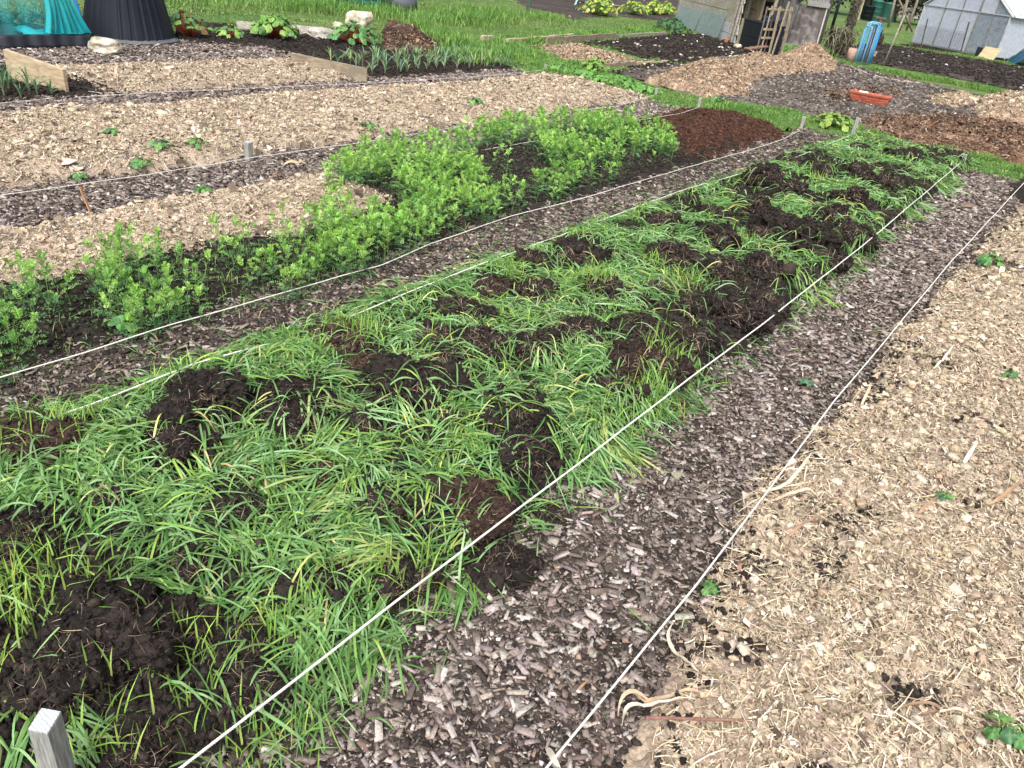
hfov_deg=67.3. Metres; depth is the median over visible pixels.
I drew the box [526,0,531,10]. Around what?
metal pole
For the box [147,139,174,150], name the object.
weed
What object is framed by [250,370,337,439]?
soil clod
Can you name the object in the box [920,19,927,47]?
rusty stake
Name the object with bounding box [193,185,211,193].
weed
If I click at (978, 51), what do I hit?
black crate
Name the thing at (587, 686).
soil crumbs
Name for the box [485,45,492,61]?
garlic plant
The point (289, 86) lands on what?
string
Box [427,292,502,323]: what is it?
soil clod
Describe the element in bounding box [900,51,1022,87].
pebbles
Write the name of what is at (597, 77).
clover clump
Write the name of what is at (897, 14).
hedge tree
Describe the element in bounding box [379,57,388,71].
garlic plant
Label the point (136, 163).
weed
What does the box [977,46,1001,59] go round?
plywood sheet
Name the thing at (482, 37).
timber edging
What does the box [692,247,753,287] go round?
soil clod
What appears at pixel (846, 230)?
soil clod
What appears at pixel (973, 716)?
dead leaf
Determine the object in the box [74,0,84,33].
hoop pipe
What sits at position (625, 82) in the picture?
clover clump
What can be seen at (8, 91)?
soil crumbs
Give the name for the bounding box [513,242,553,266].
soil clod
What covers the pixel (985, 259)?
weed
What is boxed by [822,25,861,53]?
brushwood pile
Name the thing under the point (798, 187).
soil clod
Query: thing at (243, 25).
timber log
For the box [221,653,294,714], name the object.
soil clod
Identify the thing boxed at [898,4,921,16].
breeze wall
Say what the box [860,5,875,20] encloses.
rain barrel
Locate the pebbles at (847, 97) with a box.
[642,66,978,143]
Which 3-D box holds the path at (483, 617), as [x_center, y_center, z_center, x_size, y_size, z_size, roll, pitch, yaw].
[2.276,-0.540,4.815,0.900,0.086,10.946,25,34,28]
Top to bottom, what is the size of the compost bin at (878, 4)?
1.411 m
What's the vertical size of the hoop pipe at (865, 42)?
0.973 m
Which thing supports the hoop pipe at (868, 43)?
attached to the hoop post at (880, 19)
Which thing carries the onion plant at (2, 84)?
on the soil bed at (32, 95)
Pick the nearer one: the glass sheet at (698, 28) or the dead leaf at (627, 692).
the dead leaf at (627, 692)
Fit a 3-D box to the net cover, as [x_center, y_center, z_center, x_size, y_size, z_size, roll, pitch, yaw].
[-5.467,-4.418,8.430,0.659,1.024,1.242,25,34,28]
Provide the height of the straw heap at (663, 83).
0.602 m
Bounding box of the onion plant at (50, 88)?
[46,80,64,93]
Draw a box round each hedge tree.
[806,1,851,13]
[848,0,913,17]
[860,0,886,16]
[884,0,925,21]
[900,0,926,20]
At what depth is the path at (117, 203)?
4.93 m
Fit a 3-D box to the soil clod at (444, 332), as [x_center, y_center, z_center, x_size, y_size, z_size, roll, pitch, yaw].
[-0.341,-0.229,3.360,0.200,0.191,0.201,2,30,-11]
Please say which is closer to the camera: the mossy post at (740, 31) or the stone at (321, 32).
the stone at (321, 32)
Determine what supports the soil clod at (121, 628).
on the soil bed at (214, 749)
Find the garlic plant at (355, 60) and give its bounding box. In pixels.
[347,53,369,65]
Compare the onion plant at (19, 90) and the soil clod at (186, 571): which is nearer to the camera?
the soil clod at (186, 571)
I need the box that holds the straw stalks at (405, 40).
[383,25,433,50]
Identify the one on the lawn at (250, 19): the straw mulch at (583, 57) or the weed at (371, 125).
the straw mulch at (583, 57)
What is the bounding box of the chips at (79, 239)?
[0,171,389,266]
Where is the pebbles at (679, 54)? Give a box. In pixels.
[587,33,752,68]
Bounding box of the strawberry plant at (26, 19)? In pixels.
[8,10,31,22]
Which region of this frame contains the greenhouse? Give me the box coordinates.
[911,0,1023,59]
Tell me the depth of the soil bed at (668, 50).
16.84 m
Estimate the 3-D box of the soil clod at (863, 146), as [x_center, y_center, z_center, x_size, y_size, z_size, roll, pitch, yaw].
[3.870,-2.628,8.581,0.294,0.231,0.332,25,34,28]
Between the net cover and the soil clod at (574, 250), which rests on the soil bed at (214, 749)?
the soil clod at (574, 250)
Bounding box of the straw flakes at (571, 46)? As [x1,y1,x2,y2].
[531,42,651,66]
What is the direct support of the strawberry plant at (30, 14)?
on the soil bed at (6, 27)
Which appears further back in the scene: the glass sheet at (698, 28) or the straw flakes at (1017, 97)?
the glass sheet at (698, 28)
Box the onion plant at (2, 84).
[0,60,10,95]
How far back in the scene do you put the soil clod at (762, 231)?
5.15 m
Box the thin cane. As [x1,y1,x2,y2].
[79,187,91,211]
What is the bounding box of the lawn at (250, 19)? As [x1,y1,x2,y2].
[0,0,735,73]
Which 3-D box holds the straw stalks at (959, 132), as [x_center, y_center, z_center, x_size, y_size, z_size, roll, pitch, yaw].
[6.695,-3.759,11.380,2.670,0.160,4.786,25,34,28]
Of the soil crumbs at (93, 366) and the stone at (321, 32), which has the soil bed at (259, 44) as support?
the stone at (321, 32)
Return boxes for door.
[787,4,826,44]
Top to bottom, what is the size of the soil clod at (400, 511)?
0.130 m
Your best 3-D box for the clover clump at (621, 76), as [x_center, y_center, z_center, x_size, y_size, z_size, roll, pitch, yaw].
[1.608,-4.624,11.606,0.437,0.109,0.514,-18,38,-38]
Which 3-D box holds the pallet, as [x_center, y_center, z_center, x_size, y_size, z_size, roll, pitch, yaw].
[6.565,-8.785,19.029,0.211,1.248,1.463,27,35,31]
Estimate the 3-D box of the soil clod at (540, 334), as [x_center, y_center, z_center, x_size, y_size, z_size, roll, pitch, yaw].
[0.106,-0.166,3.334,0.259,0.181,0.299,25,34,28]
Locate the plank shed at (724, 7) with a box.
[676,0,745,42]
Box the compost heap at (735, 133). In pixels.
[645,109,784,158]
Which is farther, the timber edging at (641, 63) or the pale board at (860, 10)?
the pale board at (860, 10)
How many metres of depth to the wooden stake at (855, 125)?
9.65 m
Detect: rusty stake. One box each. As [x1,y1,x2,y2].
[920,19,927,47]
[960,22,969,52]
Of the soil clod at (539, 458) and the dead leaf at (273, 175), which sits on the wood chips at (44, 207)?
the dead leaf at (273, 175)
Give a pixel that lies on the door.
(808, 21)
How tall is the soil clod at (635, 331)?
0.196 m
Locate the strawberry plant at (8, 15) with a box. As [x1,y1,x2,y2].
[0,11,22,24]
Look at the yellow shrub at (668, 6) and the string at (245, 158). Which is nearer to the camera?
the string at (245, 158)
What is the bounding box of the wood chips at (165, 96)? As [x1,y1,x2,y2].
[0,67,540,112]
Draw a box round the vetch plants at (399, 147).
[310,103,679,282]
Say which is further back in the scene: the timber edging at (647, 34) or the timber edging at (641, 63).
the timber edging at (647, 34)
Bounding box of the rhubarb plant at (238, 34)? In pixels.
[214,24,245,38]
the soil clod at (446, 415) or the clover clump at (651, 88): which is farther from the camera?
the clover clump at (651, 88)
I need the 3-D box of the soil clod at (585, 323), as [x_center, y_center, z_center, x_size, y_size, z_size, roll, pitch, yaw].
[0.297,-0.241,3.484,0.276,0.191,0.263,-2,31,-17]
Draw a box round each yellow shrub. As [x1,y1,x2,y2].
[575,0,617,15]
[593,0,617,14]
[617,0,651,14]
[639,0,670,14]
[653,1,676,14]
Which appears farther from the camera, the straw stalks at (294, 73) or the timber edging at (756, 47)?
the timber edging at (756, 47)
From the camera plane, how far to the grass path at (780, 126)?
10.14 m
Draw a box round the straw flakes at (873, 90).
[820,86,904,100]
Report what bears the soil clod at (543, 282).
on the soil bed at (214, 749)
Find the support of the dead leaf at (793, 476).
on the straw flakes at (957, 592)
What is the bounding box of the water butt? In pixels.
[386,0,416,11]
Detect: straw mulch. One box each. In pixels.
[0,73,647,191]
[0,173,392,285]
[60,59,368,94]
[542,43,633,62]
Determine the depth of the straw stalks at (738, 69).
13.79 m
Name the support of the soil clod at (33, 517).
on the soil bed at (214, 749)
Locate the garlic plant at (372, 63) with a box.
[368,50,379,67]
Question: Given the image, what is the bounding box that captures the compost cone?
[83,0,179,44]
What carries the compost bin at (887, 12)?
on the ground at (843, 14)
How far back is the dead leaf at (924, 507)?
2.61 m
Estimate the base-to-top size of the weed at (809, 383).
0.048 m
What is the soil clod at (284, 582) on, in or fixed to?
on the soil bed at (214, 749)
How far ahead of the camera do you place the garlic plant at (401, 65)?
9.85 m
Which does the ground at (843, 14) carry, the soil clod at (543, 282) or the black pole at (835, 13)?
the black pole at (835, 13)
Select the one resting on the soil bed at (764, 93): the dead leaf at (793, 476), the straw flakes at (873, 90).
the straw flakes at (873, 90)
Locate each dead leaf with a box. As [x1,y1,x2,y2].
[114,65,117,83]
[263,171,287,183]
[275,160,310,178]
[545,747,559,767]
[578,681,601,690]
[618,689,694,714]
[622,697,695,724]
[634,688,718,703]
[666,623,698,671]
[690,697,714,725]
[737,555,741,570]
[763,452,811,492]
[769,487,821,501]
[787,513,824,536]
[851,387,869,401]
[860,382,870,404]
[894,701,939,716]
[918,495,943,513]
[924,707,965,724]
[932,345,953,369]
[963,442,977,462]
[965,713,988,725]
[993,479,1023,502]
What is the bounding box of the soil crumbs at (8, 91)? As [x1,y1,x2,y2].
[0,64,112,95]
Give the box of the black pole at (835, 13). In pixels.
[829,0,841,33]
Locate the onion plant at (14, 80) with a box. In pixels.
[0,65,34,83]
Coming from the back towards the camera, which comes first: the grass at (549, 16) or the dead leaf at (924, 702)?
the grass at (549, 16)
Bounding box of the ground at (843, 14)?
[41,0,1023,203]
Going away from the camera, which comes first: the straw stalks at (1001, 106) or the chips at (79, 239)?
the chips at (79, 239)
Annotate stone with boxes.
[87,37,122,54]
[308,26,334,38]
[333,21,341,27]
[345,10,373,27]
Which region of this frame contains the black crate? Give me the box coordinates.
[975,47,982,55]
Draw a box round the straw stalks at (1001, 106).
[970,90,1023,119]
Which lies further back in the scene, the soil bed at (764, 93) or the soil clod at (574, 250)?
the soil bed at (764, 93)
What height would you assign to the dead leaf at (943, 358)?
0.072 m
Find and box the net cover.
[2,0,90,33]
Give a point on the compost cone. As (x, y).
(146, 22)
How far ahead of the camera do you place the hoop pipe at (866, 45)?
20.18 m
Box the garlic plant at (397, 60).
[389,53,402,68]
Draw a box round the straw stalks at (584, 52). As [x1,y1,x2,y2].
[545,43,635,64]
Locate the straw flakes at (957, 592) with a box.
[650,209,1023,767]
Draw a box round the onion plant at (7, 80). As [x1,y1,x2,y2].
[1,61,12,88]
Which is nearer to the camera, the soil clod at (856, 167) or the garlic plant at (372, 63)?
the soil clod at (856, 167)
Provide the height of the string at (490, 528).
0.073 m
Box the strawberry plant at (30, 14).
[17,10,44,23]
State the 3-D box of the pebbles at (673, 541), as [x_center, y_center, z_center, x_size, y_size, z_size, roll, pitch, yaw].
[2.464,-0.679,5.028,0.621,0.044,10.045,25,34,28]
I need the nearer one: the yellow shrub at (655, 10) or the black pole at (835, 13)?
the yellow shrub at (655, 10)
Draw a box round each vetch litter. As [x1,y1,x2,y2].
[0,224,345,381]
[325,128,673,282]
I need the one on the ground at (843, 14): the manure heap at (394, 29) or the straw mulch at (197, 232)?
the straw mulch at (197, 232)
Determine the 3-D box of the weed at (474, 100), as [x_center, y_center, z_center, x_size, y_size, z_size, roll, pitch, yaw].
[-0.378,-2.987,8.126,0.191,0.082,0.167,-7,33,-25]
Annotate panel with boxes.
[912,25,963,50]
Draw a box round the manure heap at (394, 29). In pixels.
[380,20,440,51]
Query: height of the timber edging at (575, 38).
0.152 m
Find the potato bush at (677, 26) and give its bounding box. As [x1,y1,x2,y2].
[652,16,692,33]
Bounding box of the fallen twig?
[645,716,822,723]
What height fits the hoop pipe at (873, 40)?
0.994 m
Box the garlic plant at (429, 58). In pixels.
[424,48,433,64]
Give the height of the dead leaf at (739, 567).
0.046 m
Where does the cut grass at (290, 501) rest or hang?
on the soil bed at (214, 749)
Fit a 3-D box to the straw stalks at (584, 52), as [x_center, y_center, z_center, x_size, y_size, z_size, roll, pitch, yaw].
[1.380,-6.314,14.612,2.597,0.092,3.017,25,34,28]
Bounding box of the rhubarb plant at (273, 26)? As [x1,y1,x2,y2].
[250,12,299,38]
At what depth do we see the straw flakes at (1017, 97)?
13.67 m
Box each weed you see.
[67,172,87,181]
[100,128,119,134]
[102,311,137,332]
[129,157,153,168]
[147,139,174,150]
[185,137,208,148]
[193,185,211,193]
[360,120,378,129]
[467,97,483,104]
[700,578,719,595]
[710,95,726,101]
[797,377,813,388]
[930,490,955,501]
[976,253,1004,266]
[983,710,1023,749]
[1001,370,1018,377]
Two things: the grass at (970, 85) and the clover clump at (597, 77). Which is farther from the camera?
the grass at (970, 85)
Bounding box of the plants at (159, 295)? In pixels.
[0,225,341,380]
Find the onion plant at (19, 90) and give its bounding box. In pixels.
[11,81,45,97]
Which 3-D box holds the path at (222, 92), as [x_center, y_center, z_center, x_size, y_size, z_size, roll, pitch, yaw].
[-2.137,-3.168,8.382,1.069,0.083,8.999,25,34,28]
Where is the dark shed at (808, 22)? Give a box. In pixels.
[775,0,833,46]
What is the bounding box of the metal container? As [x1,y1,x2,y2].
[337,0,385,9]
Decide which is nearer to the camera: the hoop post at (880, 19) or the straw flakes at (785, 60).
the straw flakes at (785, 60)
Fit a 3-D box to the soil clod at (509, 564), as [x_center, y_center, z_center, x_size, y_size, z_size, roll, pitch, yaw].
[-0.041,0.520,2.288,0.283,0.156,0.292,25,34,28]
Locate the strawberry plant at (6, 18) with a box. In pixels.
[0,10,13,23]
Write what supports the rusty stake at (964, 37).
on the ground at (843, 14)
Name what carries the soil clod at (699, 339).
on the soil bed at (214, 749)
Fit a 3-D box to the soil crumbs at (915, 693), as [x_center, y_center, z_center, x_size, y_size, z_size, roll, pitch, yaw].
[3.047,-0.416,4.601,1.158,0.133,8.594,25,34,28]
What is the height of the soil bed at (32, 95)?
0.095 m
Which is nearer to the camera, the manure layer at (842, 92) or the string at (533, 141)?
the string at (533, 141)
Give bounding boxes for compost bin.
[872,0,884,20]
[880,2,895,21]
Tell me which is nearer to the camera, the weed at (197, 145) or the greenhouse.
the weed at (197, 145)
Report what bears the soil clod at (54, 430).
on the soil bed at (214, 749)
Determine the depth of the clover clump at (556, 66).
11.74 m
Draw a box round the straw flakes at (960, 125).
[857,111,1023,161]
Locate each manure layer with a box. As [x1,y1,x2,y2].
[822,87,901,101]
[859,113,1023,165]
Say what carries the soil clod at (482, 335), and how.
on the soil bed at (214, 749)
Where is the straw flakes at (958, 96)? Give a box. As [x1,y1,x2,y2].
[927,90,982,106]
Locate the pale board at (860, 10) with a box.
[856,0,863,19]
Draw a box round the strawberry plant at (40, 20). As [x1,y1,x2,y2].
[32,11,44,23]
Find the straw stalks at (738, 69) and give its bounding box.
[656,42,834,93]
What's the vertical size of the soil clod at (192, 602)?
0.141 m
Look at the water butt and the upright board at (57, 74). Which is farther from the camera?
the water butt
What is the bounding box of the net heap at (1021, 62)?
[1006,50,1023,64]
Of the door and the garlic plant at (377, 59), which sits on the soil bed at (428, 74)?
the garlic plant at (377, 59)
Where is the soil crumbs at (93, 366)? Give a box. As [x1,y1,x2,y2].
[0,128,822,413]
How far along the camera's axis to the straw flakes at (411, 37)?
12.47 m
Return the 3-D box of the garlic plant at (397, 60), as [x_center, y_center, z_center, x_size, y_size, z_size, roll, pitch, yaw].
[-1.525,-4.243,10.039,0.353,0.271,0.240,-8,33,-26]
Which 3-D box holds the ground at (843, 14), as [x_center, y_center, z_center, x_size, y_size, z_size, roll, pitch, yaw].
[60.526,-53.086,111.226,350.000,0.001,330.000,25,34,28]
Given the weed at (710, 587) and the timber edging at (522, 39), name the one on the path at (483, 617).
the weed at (710, 587)
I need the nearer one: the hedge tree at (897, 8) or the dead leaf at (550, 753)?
the dead leaf at (550, 753)
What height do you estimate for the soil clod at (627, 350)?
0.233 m
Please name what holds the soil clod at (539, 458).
on the soil bed at (214, 749)
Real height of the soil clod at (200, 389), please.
0.200 m
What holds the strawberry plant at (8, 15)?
on the soil bed at (6, 27)
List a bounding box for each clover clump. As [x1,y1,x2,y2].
[547,63,576,72]
[567,68,599,77]
[584,73,615,81]
[601,77,633,88]
[607,74,634,81]
[621,82,648,91]
[629,83,662,93]
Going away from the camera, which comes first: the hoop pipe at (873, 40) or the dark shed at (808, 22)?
the hoop pipe at (873, 40)
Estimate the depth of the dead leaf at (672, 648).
2.08 m
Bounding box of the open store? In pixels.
[736,0,778,38]
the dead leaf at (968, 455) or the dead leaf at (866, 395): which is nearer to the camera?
the dead leaf at (968, 455)
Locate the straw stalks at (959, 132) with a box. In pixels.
[864,111,1023,162]
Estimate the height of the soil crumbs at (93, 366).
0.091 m
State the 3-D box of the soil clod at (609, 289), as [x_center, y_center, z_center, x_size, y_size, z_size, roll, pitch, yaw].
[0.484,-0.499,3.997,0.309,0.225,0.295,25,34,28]
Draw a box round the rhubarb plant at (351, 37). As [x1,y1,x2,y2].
[327,19,381,44]
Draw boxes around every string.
[0,95,652,195]
[0,130,799,377]
[56,138,842,416]
[84,70,540,96]
[178,162,960,767]
[365,108,695,171]
[545,183,1023,767]
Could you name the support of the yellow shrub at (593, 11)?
on the soil bed at (567, 7)
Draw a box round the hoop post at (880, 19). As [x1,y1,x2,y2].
[865,17,885,62]
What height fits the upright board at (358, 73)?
0.359 m
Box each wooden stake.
[28,708,75,767]
[244,141,253,160]
[697,97,701,107]
[799,116,805,128]
[850,117,859,133]
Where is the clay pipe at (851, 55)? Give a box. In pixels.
[845,47,857,61]
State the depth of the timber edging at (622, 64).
13.52 m
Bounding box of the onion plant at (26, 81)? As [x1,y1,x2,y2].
[7,62,49,91]
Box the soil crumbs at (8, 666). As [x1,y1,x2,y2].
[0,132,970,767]
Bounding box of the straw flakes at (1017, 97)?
[969,89,1023,124]
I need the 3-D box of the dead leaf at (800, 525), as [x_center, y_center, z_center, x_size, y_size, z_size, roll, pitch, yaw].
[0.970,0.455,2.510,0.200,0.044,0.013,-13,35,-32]
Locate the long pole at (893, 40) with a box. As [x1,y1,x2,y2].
[882,15,904,65]
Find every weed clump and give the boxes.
[581,56,610,71]
[806,112,858,131]
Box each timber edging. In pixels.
[480,35,493,40]
[506,33,573,41]
[546,33,615,44]
[603,60,636,67]
[616,32,666,37]
[636,59,677,64]
[744,45,768,49]
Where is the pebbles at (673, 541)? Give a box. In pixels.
[359,171,1012,765]
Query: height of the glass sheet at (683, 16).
0.600 m
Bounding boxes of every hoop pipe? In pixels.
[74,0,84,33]
[854,26,872,63]
[855,22,878,63]
[856,24,875,62]
[857,21,880,63]
[858,24,880,62]
[862,26,874,61]
[863,25,881,61]
[865,23,882,63]
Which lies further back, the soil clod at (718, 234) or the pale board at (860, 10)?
the pale board at (860, 10)
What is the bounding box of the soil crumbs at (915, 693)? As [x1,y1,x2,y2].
[654,213,1023,767]
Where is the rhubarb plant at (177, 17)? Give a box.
[169,7,214,36]
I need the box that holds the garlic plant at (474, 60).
[469,51,475,66]
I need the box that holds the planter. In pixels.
[849,89,892,105]
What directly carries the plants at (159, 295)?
on the soil bed at (43, 350)
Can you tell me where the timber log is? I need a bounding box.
[236,21,312,35]
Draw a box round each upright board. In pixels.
[3,49,68,91]
[291,52,366,81]
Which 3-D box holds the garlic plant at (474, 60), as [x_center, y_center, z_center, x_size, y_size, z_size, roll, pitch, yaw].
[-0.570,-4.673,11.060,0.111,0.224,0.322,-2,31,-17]
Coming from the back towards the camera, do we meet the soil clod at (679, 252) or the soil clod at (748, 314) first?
the soil clod at (679, 252)
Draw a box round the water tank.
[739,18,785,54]
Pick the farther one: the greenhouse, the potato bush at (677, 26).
the greenhouse
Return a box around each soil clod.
[0,404,88,466]
[0,497,61,537]
[0,520,63,568]
[2,562,188,730]
[76,669,217,767]
[86,481,133,509]
[126,398,224,471]
[149,592,227,659]
[153,363,256,426]
[165,535,214,586]
[193,609,272,677]
[215,485,274,528]
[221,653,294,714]
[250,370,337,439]
[268,560,360,615]
[277,430,304,446]
[296,314,387,359]
[301,452,346,491]
[333,399,383,435]
[334,349,381,382]
[352,349,473,414]
[353,481,411,528]
[364,547,418,599]
[401,553,449,602]
[415,318,452,340]
[415,463,521,549]
[426,337,476,367]
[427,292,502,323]
[436,400,470,430]
[452,319,514,362]
[457,533,546,596]
[467,271,513,301]
[477,380,562,441]
[487,423,566,475]
[508,325,566,363]
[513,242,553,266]
[516,275,559,301]
[525,500,569,528]
[549,233,612,268]
[554,309,605,344]
[576,271,637,300]
[596,370,650,406]
[601,307,685,351]
[605,332,696,389]
[644,238,702,269]
[644,276,673,294]
[646,208,683,227]
[668,290,704,318]
[672,320,722,352]
[684,219,747,251]
[686,198,740,219]
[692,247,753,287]
[703,288,782,333]
[729,194,782,214]
[740,249,797,285]
[741,161,783,186]
[742,221,775,242]
[748,208,845,260]
[752,290,792,322]
[771,177,816,199]
[772,154,801,166]
[802,156,835,178]
[809,245,853,273]
[811,202,853,221]
[825,184,874,204]
[828,218,878,252]
[834,160,875,177]
[848,141,870,152]
[856,172,900,191]
[879,171,913,188]
[880,146,927,163]
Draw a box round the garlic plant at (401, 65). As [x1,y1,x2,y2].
[394,58,419,70]
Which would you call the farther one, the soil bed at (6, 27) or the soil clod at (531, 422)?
the soil bed at (6, 27)
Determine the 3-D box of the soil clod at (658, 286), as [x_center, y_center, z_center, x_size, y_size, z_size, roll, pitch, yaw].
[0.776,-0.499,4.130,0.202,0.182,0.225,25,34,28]
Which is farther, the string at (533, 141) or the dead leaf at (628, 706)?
the string at (533, 141)
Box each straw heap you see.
[644,42,836,97]
[932,90,977,106]
[972,90,1023,124]
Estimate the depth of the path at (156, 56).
9.34 m
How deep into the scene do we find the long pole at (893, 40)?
20.37 m
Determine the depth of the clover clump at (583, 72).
11.48 m
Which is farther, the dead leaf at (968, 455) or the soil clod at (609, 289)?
the soil clod at (609, 289)
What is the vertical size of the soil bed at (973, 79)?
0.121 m
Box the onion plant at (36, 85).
[9,69,49,94]
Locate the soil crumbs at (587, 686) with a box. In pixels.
[203,168,1020,767]
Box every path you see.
[0,132,837,412]
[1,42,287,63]
[2,105,669,223]
[5,73,514,110]
[237,173,1019,767]
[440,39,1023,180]
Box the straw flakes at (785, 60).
[647,41,837,97]
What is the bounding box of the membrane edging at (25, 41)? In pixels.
[0,33,90,48]
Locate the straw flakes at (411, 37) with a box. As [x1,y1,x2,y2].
[377,20,440,51]
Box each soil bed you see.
[0,19,43,33]
[0,66,118,102]
[0,121,742,368]
[0,135,969,767]
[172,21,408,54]
[287,52,520,78]
[517,0,678,23]
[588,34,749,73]
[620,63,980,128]
[828,44,1023,90]
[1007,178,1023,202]
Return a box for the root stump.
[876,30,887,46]
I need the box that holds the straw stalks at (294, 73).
[55,58,354,93]
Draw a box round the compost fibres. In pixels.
[638,106,788,163]
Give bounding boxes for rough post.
[887,0,895,26]
[898,0,912,31]
[899,0,908,30]
[905,0,918,30]
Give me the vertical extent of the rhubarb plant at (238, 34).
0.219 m
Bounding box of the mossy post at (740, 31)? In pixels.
[735,18,743,43]
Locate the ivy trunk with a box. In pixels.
[843,0,864,36]
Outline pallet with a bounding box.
[756,2,793,54]
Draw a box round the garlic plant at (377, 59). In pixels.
[373,47,380,65]
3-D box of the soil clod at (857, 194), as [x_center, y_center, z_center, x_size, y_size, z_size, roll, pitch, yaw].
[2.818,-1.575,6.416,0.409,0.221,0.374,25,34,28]
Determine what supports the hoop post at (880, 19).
on the ground at (843, 14)
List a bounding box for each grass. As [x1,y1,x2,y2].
[0,129,987,767]
[165,0,342,16]
[241,0,553,32]
[380,17,480,46]
[434,40,563,67]
[457,5,589,23]
[469,24,687,48]
[780,43,839,57]
[822,38,1021,65]
[828,23,911,38]
[834,59,1009,93]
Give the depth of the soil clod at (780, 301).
4.15 m
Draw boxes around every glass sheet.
[673,5,701,29]
[695,10,725,37]
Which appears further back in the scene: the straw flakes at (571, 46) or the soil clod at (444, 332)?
the straw flakes at (571, 46)
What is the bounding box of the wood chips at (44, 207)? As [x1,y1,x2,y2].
[0,99,688,227]

